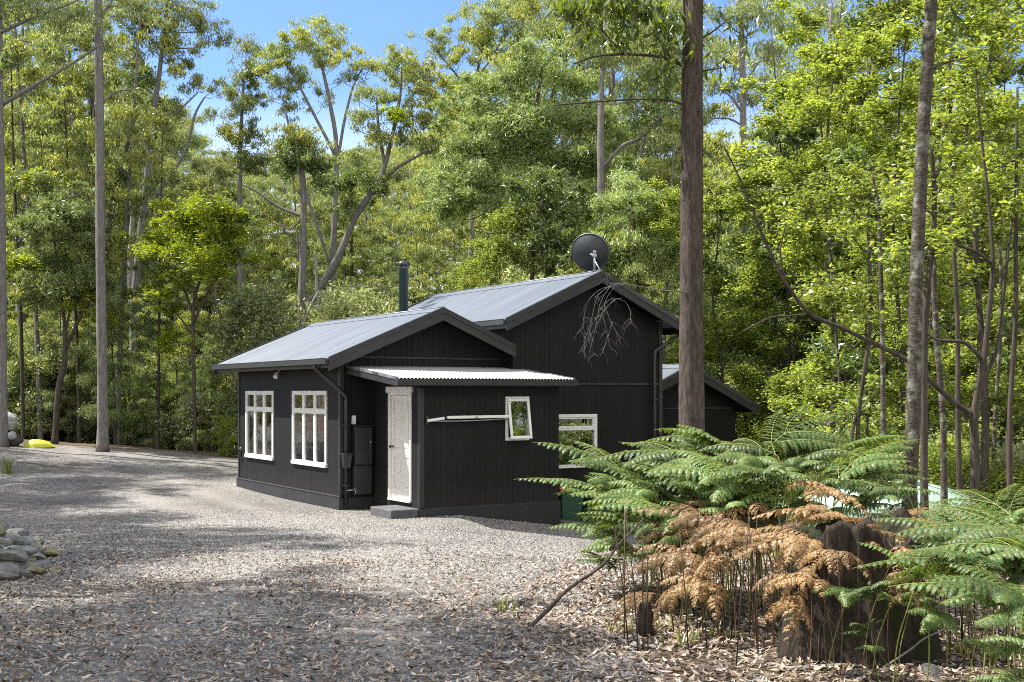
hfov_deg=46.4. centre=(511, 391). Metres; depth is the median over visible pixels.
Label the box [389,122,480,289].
gum tree
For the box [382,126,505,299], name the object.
gum tree
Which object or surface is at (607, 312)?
hanging twigs
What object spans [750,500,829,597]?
bracken fern
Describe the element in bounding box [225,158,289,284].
gum tree
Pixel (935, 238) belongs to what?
myrtle tree
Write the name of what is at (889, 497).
bracken fern
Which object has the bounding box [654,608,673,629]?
grass tuft
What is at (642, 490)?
bracken fern
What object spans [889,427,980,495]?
shrub
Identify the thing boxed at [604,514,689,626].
bracken fern
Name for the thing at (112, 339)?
wattle tree
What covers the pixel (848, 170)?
myrtle tree
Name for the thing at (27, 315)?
gum sapling
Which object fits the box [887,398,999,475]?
shrub
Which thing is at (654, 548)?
bracken fern
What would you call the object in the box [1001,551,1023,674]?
bracken fern
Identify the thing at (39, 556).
stone
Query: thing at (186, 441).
shrub
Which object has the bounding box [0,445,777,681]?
driveway
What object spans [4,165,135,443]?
wattle tree
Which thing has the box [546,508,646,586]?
bracken fern
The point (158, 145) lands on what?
gum tree
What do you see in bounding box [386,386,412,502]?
door
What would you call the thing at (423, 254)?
gum tree
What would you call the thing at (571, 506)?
wheelie bin
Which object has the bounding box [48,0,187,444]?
gum tree
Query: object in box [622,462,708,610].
bracken fern
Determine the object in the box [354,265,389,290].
myrtle tree
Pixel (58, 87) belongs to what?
gum tree
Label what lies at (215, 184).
gum tree
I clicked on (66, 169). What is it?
gum tree
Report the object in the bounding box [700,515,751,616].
dead fern
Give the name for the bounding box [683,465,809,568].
bracken fern
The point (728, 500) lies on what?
bracken fern
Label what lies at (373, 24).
sky
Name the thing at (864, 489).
bracken fern
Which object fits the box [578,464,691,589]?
bracken fern
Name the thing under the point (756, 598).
fern stalk
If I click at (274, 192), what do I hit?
gum tree
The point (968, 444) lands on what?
shrub
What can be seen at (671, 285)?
wattle tree
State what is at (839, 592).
bracken fern
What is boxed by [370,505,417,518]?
step
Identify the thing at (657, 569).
bracken fern
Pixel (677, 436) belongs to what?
bracken fern
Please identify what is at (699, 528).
dead fern
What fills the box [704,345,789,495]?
shrub
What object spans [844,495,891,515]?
bracken fern
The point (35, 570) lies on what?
stone
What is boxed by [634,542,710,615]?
bracken fern
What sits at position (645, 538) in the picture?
dead fern
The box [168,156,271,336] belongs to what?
gum tree
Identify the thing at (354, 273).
myrtle tree
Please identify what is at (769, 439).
shrub
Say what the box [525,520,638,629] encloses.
dead stick
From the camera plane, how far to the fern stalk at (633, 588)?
7.56 m
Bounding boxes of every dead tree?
[127,211,136,342]
[303,251,324,326]
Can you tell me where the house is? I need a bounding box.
[211,261,759,525]
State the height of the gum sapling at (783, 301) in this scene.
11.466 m
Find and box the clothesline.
[425,415,510,424]
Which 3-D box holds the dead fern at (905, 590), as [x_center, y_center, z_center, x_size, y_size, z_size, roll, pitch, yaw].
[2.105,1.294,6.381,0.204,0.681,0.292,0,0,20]
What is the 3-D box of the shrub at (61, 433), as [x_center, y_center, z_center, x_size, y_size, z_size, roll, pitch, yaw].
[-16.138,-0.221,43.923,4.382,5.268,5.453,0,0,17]
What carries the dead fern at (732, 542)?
on the ground
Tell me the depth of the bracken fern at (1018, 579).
6.66 m
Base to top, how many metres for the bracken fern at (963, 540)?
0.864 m
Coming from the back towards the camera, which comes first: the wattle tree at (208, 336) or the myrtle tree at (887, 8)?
the wattle tree at (208, 336)
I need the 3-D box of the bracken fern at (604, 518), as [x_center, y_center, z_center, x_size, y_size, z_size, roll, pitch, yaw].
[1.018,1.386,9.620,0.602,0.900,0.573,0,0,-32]
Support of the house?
on the ground
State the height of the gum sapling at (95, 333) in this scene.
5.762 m
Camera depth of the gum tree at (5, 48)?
20.80 m
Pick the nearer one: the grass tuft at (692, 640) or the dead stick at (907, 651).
the dead stick at (907, 651)
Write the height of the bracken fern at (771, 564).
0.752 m
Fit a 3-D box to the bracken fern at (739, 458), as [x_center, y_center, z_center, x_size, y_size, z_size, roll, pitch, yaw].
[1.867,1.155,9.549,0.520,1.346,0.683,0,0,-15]
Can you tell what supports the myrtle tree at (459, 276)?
on the ground
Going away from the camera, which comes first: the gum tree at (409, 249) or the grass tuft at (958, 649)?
the grass tuft at (958, 649)
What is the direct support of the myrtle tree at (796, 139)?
on the ground
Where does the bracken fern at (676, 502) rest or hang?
on the ground
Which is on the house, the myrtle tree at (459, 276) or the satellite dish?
the satellite dish
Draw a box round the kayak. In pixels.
[22,439,55,447]
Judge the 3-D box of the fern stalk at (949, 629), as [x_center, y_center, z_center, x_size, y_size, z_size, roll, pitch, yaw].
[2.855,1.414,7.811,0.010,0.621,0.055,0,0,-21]
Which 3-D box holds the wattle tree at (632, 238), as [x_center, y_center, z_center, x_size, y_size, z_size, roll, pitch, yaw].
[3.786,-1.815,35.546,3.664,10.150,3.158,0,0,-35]
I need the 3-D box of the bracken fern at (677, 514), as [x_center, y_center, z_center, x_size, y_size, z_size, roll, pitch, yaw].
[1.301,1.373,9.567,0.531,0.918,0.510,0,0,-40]
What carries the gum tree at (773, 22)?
on the ground
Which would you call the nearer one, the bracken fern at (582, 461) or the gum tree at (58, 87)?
the bracken fern at (582, 461)
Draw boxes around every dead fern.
[610,591,680,632]
[621,542,718,625]
[629,501,752,622]
[632,522,686,624]
[650,574,728,646]
[652,585,722,639]
[663,539,710,619]
[669,536,782,589]
[678,516,766,620]
[685,521,773,639]
[690,501,769,619]
[691,554,736,643]
[697,545,754,636]
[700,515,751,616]
[713,508,783,590]
[726,524,823,569]
[750,504,847,524]
[751,571,810,604]
[754,521,801,565]
[760,594,812,665]
[763,546,789,645]
[763,573,834,677]
[780,565,822,669]
[783,480,869,516]
[798,548,842,676]
[817,524,908,664]
[823,551,871,675]
[846,515,876,524]
[861,545,932,671]
[886,570,925,680]
[895,507,937,543]
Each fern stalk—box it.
[614,529,628,645]
[624,513,624,638]
[626,515,638,652]
[626,562,633,618]
[642,516,643,650]
[647,550,648,653]
[652,504,659,605]
[657,562,660,606]
[660,537,661,615]
[663,572,673,632]
[679,534,688,648]
[685,549,692,631]
[695,595,697,631]
[699,508,702,631]
[699,574,707,648]
[712,511,725,628]
[716,566,719,634]
[721,565,724,632]
[731,521,742,637]
[731,575,738,617]
[736,516,749,667]
[736,561,746,612]
[742,555,744,602]
[748,512,756,649]
[749,518,757,636]
[752,529,758,653]
[758,550,762,608]
[767,554,770,638]
[772,505,788,635]
[772,518,778,628]
[947,587,950,645]
[958,591,964,653]
[961,594,962,645]
[967,603,969,637]
[970,612,974,665]
[1004,517,1006,664]
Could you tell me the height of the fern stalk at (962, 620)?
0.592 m
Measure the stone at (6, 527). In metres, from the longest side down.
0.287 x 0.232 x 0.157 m
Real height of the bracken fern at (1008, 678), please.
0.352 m
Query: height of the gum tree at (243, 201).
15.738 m
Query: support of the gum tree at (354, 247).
on the ground
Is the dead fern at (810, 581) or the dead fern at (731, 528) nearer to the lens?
the dead fern at (810, 581)
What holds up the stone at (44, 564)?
on the driveway
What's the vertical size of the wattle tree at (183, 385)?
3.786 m
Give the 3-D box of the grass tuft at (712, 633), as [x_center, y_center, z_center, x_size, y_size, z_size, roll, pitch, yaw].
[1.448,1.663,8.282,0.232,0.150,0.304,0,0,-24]
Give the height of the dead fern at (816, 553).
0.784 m
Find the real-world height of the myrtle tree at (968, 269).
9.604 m
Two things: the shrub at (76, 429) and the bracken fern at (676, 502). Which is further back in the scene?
the shrub at (76, 429)
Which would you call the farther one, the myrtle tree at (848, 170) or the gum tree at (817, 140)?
the gum tree at (817, 140)
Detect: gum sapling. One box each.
[9,236,86,328]
[13,287,86,413]
[28,258,128,347]
[30,373,64,425]
[80,316,116,410]
[106,268,179,352]
[132,382,165,433]
[155,256,219,366]
[160,310,228,450]
[195,281,250,359]
[213,344,236,406]
[633,277,678,354]
[662,241,767,410]
[705,224,789,340]
[751,167,890,426]
[841,239,948,427]
[932,249,1004,442]
[945,257,1023,441]
[961,152,1022,436]
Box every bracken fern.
[513,478,648,590]
[533,441,663,590]
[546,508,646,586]
[552,475,663,579]
[553,473,651,585]
[567,484,649,592]
[574,550,625,594]
[575,540,659,598]
[576,508,646,591]
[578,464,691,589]
[579,493,691,608]
[588,512,669,588]
[589,440,721,590]
[589,461,671,586]
[589,495,687,617]
[596,478,683,605]
[598,550,677,605]
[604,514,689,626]
[613,521,658,582]
[616,502,707,605]
[620,526,657,593]
[622,442,719,586]
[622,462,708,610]
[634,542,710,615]
[635,449,698,586]
[635,544,687,622]
[637,465,728,595]
[640,535,707,616]
[642,449,751,617]
[645,431,737,589]
[647,475,694,500]
[651,460,748,608]
[651,500,730,605]
[651,528,705,621]
[654,424,736,593]
[654,494,700,556]
[655,480,742,596]
[656,449,762,602]
[656,457,731,613]
[665,509,714,611]
[674,438,718,583]
[681,481,727,617]
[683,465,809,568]
[685,489,775,621]
[697,492,782,613]
[698,438,789,503]
[710,482,772,577]
[711,452,779,607]
[715,451,787,567]
[720,458,740,590]
[722,441,769,573]
[737,496,779,601]
[739,460,838,501]
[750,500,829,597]
[753,536,779,601]
[757,404,853,596]
[763,446,843,595]
[767,448,853,591]
[768,442,865,561]
[769,450,836,502]
[796,478,880,523]
[797,507,857,527]
[811,585,871,669]
[813,461,832,501]
[820,435,909,502]
[820,457,924,503]
[821,440,917,506]
[823,467,854,508]
[830,466,905,506]
[840,472,890,512]
[840,618,882,678]
[842,578,898,681]
[844,446,912,513]
[844,465,931,506]
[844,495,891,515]
[847,489,908,517]
[848,481,915,516]
[852,549,1023,672]
[854,645,888,673]
[855,509,892,518]
[856,483,915,512]
[857,542,929,681]
[872,591,928,673]
[874,502,986,672]
[875,478,939,521]
[878,501,932,517]
[889,572,1023,627]
[891,503,1023,566]
[893,565,957,681]
[898,583,950,681]
[902,531,991,672]
[902,600,978,681]
[908,545,963,668]
[915,536,1023,567]
[916,502,997,525]
[926,484,1023,638]
[926,549,1023,630]
[927,575,1023,622]
[932,566,1014,676]
[933,546,978,649]
[943,537,1012,673]
[952,495,1023,626]
[959,585,1002,681]
[960,638,1023,681]
[961,524,1023,657]
[967,668,1023,681]
[977,636,1023,654]
[984,585,1023,675]
[985,508,1023,523]
[988,561,1023,580]
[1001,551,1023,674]
[1006,574,1023,657]
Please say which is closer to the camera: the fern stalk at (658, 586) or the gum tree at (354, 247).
the fern stalk at (658, 586)
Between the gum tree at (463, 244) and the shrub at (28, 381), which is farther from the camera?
the gum tree at (463, 244)
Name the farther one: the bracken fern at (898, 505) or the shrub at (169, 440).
the shrub at (169, 440)
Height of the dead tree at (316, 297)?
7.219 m
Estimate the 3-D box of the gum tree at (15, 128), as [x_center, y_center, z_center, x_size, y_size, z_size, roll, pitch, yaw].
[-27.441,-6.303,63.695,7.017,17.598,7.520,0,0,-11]
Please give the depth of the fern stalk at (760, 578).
9.63 m
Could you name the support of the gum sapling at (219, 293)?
on the ground
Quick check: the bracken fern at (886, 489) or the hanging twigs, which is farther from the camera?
the hanging twigs
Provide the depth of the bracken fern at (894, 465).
9.97 m
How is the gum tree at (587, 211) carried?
on the ground
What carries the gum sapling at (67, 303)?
on the ground
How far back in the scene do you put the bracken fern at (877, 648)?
6.62 m
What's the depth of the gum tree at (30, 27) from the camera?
57.71 m
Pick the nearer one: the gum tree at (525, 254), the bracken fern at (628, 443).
the bracken fern at (628, 443)
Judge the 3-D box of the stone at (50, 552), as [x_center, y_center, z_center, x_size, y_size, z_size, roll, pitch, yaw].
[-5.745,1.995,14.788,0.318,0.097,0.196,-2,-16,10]
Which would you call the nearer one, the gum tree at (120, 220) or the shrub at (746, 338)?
the shrub at (746, 338)
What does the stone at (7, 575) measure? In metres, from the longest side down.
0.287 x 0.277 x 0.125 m
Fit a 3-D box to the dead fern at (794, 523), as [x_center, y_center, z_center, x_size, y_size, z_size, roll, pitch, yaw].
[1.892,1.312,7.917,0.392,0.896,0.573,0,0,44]
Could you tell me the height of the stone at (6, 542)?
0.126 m
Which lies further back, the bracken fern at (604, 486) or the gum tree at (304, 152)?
the gum tree at (304, 152)
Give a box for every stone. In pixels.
[0,523,10,529]
[0,525,6,536]
[0,539,13,546]
[0,549,29,561]
[0,562,20,578]
[0,570,18,579]
[1,560,27,566]
[3,535,18,544]
[6,528,28,535]
[11,545,39,555]
[15,536,30,545]
[19,569,33,577]
[20,560,49,568]
[25,566,45,575]
[28,556,36,561]
[29,538,39,548]
[29,552,46,559]
[34,536,44,543]
[42,545,56,549]
[42,549,60,556]
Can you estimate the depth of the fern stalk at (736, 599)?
9.30 m
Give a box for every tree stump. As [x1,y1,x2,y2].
[637,602,653,636]
[776,506,945,668]
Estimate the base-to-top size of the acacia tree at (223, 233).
8.926 m
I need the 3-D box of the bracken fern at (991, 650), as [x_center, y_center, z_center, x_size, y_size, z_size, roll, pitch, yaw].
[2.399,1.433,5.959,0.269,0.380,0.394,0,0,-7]
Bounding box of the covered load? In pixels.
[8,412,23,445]
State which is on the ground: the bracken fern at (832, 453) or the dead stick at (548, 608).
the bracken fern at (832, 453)
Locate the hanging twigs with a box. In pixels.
[576,273,684,365]
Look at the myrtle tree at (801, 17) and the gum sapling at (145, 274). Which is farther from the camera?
the gum sapling at (145, 274)
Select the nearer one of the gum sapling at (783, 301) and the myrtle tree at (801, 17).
the myrtle tree at (801, 17)
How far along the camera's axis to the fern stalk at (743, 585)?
10.10 m
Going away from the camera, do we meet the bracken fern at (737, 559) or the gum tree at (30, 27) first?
the bracken fern at (737, 559)
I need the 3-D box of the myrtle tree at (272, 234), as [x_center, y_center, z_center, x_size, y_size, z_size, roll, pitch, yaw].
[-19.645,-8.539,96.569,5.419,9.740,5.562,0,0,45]
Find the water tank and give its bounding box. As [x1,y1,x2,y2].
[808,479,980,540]
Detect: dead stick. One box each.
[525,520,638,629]
[779,663,917,671]
[819,661,945,669]
[882,619,955,667]
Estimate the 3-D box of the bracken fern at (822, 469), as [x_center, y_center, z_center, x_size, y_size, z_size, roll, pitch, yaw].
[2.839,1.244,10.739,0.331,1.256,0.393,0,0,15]
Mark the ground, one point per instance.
(556, 643)
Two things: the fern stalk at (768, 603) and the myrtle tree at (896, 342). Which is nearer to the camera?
the fern stalk at (768, 603)
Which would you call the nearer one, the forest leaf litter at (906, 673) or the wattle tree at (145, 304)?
the forest leaf litter at (906, 673)
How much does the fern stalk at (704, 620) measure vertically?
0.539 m
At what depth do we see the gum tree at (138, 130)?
94.67 m
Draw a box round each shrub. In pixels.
[7,315,116,441]
[7,318,112,440]
[7,330,83,439]
[7,335,56,440]
[9,326,32,340]
[20,386,94,442]
[74,348,167,448]
[82,348,182,449]
[120,398,170,447]
[122,377,183,417]
[154,350,212,450]
[155,276,321,448]
[165,430,187,450]
[171,401,219,451]
[202,407,228,451]
[208,395,237,453]
[209,414,237,456]
[245,294,338,337]
[294,280,417,323]
[308,306,361,322]
[312,268,438,318]
[476,262,664,342]
[662,300,801,435]
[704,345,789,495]
[712,354,818,509]
[759,418,817,508]
[765,422,903,557]
[775,410,891,505]
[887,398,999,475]
[888,428,969,488]
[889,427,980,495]
[935,434,1022,483]
[947,445,1023,507]
[948,459,1023,511]
[963,433,1023,525]
[965,460,1023,517]
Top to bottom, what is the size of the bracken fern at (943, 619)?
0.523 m
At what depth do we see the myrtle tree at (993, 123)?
14.48 m
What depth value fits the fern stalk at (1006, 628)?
7.15 m
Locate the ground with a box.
[20,293,1023,681]
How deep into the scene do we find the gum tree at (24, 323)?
44.69 m
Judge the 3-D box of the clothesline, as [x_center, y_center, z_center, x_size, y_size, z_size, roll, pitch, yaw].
[-0.820,0.540,23.032,1.852,0.180,0.108,0,0,-30]
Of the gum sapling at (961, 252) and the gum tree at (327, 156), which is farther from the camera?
the gum tree at (327, 156)
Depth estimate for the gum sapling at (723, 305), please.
44.64 m
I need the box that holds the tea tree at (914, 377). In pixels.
[901,0,965,517]
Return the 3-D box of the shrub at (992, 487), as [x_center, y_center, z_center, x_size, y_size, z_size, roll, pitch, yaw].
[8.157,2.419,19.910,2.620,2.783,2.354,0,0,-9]
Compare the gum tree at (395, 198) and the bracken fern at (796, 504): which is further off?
the gum tree at (395, 198)
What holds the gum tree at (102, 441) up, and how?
on the ground
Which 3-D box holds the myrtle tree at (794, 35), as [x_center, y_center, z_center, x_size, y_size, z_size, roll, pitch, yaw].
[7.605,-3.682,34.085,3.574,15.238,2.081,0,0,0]
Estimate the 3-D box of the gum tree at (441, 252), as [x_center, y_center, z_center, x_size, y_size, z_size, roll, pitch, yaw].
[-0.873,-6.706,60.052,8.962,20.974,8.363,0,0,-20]
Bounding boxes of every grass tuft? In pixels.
[0,454,17,474]
[494,594,523,610]
[603,616,635,633]
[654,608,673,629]
[661,626,700,648]
[702,619,743,639]
[945,636,979,658]
[966,642,1020,665]
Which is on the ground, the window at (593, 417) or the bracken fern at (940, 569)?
the bracken fern at (940, 569)
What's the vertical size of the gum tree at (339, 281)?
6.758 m
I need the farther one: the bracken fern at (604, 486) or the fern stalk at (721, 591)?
the bracken fern at (604, 486)
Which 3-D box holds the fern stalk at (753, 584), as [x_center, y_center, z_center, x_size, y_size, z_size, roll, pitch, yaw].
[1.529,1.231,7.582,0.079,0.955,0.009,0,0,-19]
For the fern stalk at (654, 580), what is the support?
on the ground
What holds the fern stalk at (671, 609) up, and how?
on the ground
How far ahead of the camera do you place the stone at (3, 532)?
14.67 m
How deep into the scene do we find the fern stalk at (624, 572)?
8.11 m
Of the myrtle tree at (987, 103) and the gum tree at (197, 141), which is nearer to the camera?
the myrtle tree at (987, 103)
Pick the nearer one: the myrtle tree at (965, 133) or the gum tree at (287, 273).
the myrtle tree at (965, 133)
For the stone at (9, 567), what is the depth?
11.69 m
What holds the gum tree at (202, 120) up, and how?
on the ground
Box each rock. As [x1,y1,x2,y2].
[742,674,771,681]
[843,668,862,678]
[921,663,946,678]
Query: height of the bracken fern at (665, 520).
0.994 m
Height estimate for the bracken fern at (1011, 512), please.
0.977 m
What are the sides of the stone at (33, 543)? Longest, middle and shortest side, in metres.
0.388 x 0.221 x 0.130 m
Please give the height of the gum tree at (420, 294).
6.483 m
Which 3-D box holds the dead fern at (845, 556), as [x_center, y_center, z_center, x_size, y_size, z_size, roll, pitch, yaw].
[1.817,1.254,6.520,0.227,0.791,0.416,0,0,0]
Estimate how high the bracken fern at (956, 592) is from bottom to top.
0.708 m
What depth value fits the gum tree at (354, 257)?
56.37 m
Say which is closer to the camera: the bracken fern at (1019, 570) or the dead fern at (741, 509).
the bracken fern at (1019, 570)
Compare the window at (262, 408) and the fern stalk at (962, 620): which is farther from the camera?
the window at (262, 408)
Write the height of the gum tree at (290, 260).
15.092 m
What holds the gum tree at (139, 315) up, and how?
on the ground
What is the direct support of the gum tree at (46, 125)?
on the ground
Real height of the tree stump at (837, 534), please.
1.023 m
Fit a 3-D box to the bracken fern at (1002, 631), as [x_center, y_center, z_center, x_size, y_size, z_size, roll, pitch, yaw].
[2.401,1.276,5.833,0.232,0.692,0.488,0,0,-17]
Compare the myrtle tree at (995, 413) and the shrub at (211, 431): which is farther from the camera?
the shrub at (211, 431)
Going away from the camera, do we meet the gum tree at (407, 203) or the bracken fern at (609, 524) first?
the bracken fern at (609, 524)
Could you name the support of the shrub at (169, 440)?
on the ground
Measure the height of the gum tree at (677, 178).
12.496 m
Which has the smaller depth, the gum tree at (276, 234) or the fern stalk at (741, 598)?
the fern stalk at (741, 598)
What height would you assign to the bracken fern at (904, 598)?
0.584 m
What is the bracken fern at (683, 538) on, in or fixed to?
on the ground
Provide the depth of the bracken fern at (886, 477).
10.18 m
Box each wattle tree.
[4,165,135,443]
[7,269,31,331]
[36,336,95,441]
[61,297,161,444]
[106,256,218,388]
[123,299,178,365]
[140,310,206,368]
[155,383,183,448]
[169,361,222,450]
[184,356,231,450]
[186,306,234,392]
[215,373,237,435]
[404,29,663,273]
[564,163,709,292]
[646,266,730,337]
[654,226,794,439]
[733,217,883,386]
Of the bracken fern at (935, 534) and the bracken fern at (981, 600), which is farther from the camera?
the bracken fern at (935, 534)
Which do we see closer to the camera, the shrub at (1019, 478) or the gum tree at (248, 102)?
the shrub at (1019, 478)
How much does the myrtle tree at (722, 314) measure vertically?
11.939 m
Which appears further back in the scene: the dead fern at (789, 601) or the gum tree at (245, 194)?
the gum tree at (245, 194)
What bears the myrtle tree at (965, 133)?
on the ground
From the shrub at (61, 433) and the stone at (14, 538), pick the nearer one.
the stone at (14, 538)
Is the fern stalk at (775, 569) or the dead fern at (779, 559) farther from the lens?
the fern stalk at (775, 569)
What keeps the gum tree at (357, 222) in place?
on the ground
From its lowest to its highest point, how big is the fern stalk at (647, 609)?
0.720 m
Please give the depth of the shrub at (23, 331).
50.29 m
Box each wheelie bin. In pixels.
[559,486,582,521]
[582,495,612,523]
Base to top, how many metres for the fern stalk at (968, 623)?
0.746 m
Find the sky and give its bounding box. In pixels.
[2,0,1023,290]
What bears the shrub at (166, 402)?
on the ground
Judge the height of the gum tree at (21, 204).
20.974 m
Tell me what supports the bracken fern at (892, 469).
on the ground
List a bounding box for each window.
[244,391,273,460]
[291,391,327,467]
[505,396,532,440]
[559,414,596,468]
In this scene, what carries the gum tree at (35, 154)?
on the ground
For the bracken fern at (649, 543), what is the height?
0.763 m
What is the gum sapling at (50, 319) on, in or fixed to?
on the ground
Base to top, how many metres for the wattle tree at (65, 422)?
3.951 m
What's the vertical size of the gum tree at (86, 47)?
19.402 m
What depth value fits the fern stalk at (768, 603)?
8.25 m
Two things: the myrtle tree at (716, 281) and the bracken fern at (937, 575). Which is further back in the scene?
the myrtle tree at (716, 281)
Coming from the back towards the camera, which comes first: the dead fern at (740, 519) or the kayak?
the kayak
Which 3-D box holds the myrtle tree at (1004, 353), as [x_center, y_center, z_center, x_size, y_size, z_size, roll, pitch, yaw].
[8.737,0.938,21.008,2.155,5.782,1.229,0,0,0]
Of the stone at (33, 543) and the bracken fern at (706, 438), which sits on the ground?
the bracken fern at (706, 438)
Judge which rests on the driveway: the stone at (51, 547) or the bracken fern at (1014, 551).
the stone at (51, 547)
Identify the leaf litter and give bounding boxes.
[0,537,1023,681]
[464,552,1023,681]
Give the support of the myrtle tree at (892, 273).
on the ground
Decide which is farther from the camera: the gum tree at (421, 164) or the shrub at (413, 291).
the gum tree at (421, 164)
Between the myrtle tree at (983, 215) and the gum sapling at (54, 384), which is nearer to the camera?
the myrtle tree at (983, 215)
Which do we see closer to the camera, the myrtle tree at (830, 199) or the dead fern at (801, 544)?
the dead fern at (801, 544)
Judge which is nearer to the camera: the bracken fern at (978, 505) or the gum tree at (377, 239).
the bracken fern at (978, 505)
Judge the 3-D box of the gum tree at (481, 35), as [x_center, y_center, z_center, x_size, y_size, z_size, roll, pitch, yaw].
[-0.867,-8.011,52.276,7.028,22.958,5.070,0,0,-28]
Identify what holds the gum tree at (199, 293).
on the ground
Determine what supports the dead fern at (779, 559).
on the ground
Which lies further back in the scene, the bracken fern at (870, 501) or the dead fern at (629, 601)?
the bracken fern at (870, 501)
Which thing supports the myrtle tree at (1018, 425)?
on the ground
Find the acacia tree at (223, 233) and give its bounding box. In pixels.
[105,186,270,453]
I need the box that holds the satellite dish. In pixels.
[571,233,608,272]
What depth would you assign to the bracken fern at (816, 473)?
10.91 m
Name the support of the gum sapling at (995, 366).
on the ground
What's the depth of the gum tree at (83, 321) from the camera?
41.66 m
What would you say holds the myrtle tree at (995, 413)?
on the ground
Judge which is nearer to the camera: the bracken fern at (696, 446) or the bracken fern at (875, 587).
the bracken fern at (875, 587)
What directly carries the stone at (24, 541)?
on the stone
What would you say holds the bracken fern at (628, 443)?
on the ground
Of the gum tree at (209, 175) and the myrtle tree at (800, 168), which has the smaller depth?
the myrtle tree at (800, 168)
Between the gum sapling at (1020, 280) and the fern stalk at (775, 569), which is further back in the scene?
the gum sapling at (1020, 280)
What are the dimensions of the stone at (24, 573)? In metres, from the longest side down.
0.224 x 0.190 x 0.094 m
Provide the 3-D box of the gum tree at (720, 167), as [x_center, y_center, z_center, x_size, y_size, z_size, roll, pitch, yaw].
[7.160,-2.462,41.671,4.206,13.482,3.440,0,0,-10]
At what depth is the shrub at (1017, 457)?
19.35 m
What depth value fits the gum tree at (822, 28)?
55.26 m
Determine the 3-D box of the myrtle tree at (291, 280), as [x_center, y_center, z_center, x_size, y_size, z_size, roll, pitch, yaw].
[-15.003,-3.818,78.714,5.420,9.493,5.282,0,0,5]
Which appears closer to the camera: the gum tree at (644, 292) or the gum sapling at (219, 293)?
the gum tree at (644, 292)
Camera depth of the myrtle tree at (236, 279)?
84.78 m
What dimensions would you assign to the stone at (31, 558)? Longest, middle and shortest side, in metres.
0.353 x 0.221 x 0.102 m
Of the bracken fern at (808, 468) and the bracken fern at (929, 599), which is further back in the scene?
the bracken fern at (808, 468)
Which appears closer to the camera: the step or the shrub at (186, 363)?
the step
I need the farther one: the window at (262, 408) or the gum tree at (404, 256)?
the gum tree at (404, 256)
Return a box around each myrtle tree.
[7,323,18,341]
[222,251,266,345]
[245,264,307,297]
[261,231,296,286]
[310,260,398,303]
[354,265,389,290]
[364,240,408,307]
[442,255,538,290]
[455,163,596,285]
[656,168,794,430]
[703,145,858,505]
[711,69,877,437]
[717,0,842,524]
[723,0,1023,506]
[747,38,907,432]
[751,0,937,434]
[757,0,910,431]
[765,266,900,426]
[767,168,889,441]
[783,324,887,443]
[799,370,897,479]
[804,0,1013,427]
[807,274,932,449]
[813,155,899,453]
[820,0,986,433]
[821,164,931,479]
[845,271,963,433]
[850,22,1023,439]
[865,0,1023,419]
[869,129,987,523]
[878,274,989,434]
[886,270,977,476]
[888,98,1010,522]
[891,195,1023,417]
[897,0,1023,508]
[907,19,1023,492]
[927,46,1023,442]
[929,284,1023,458]
[936,0,1023,441]
[942,91,1023,466]
[944,252,1023,449]
[950,284,1023,453]
[951,87,1023,515]
[976,114,1023,417]
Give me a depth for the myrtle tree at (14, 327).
44.52 m
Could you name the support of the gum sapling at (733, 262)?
on the ground
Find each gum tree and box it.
[0,0,109,447]
[0,30,15,81]
[2,0,113,439]
[2,0,124,329]
[2,0,131,321]
[2,21,48,271]
[3,0,128,442]
[3,39,91,438]
[4,87,123,311]
[4,123,52,314]
[6,236,18,344]
[8,48,86,237]
[13,71,183,308]
[22,292,59,333]
[28,63,137,442]
[33,0,138,355]
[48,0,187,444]
[61,299,107,442]
[87,68,157,178]
[94,0,153,451]
[103,0,237,378]
[104,91,191,212]
[104,94,214,294]
[105,75,219,266]
[109,293,156,445]
[113,99,203,355]
[114,105,213,448]
[124,182,205,312]
[147,254,210,449]
[156,352,188,449]
[157,106,220,220]
[159,120,214,174]
[161,178,236,355]
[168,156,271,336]
[181,154,264,360]
[182,154,247,209]
[183,145,226,205]
[184,31,280,295]
[199,155,264,344]
[206,341,237,402]
[208,162,271,207]
[210,307,235,392]
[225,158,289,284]
[226,163,293,282]
[236,152,341,311]
[237,208,295,318]
[238,251,290,344]
[243,120,340,328]
[248,12,392,305]
[251,161,299,254]
[253,161,287,236]
[261,169,326,278]
[271,148,352,298]
[282,174,329,258]
[289,151,363,294]
[293,190,365,305]
[306,42,455,320]
[306,177,389,300]
[307,146,417,304]
[312,190,384,294]
[314,274,357,309]
[320,143,409,284]
[324,151,387,251]
[346,211,410,306]
[353,152,459,297]
[357,144,415,249]
[360,146,431,304]
[370,205,434,311]
[380,129,451,284]
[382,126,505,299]
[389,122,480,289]
[390,270,436,307]
[400,44,586,284]
[401,223,453,293]
[403,0,560,288]
[415,214,475,293]
[434,0,633,277]
[440,191,525,292]
[449,139,540,287]
[498,207,571,273]
[503,0,682,274]
[514,27,677,274]
[538,0,737,283]
[542,0,681,271]
[544,0,782,570]
[555,167,645,279]
[567,116,711,281]
[582,0,762,262]
[604,118,708,363]
[606,205,679,303]
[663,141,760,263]
[665,128,754,341]
[676,114,725,240]
[703,0,791,270]
[703,0,917,265]
[703,183,767,251]
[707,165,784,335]
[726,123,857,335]
[763,88,885,273]
[770,0,969,242]
[857,112,948,267]
[937,213,1012,262]
[989,86,1020,132]

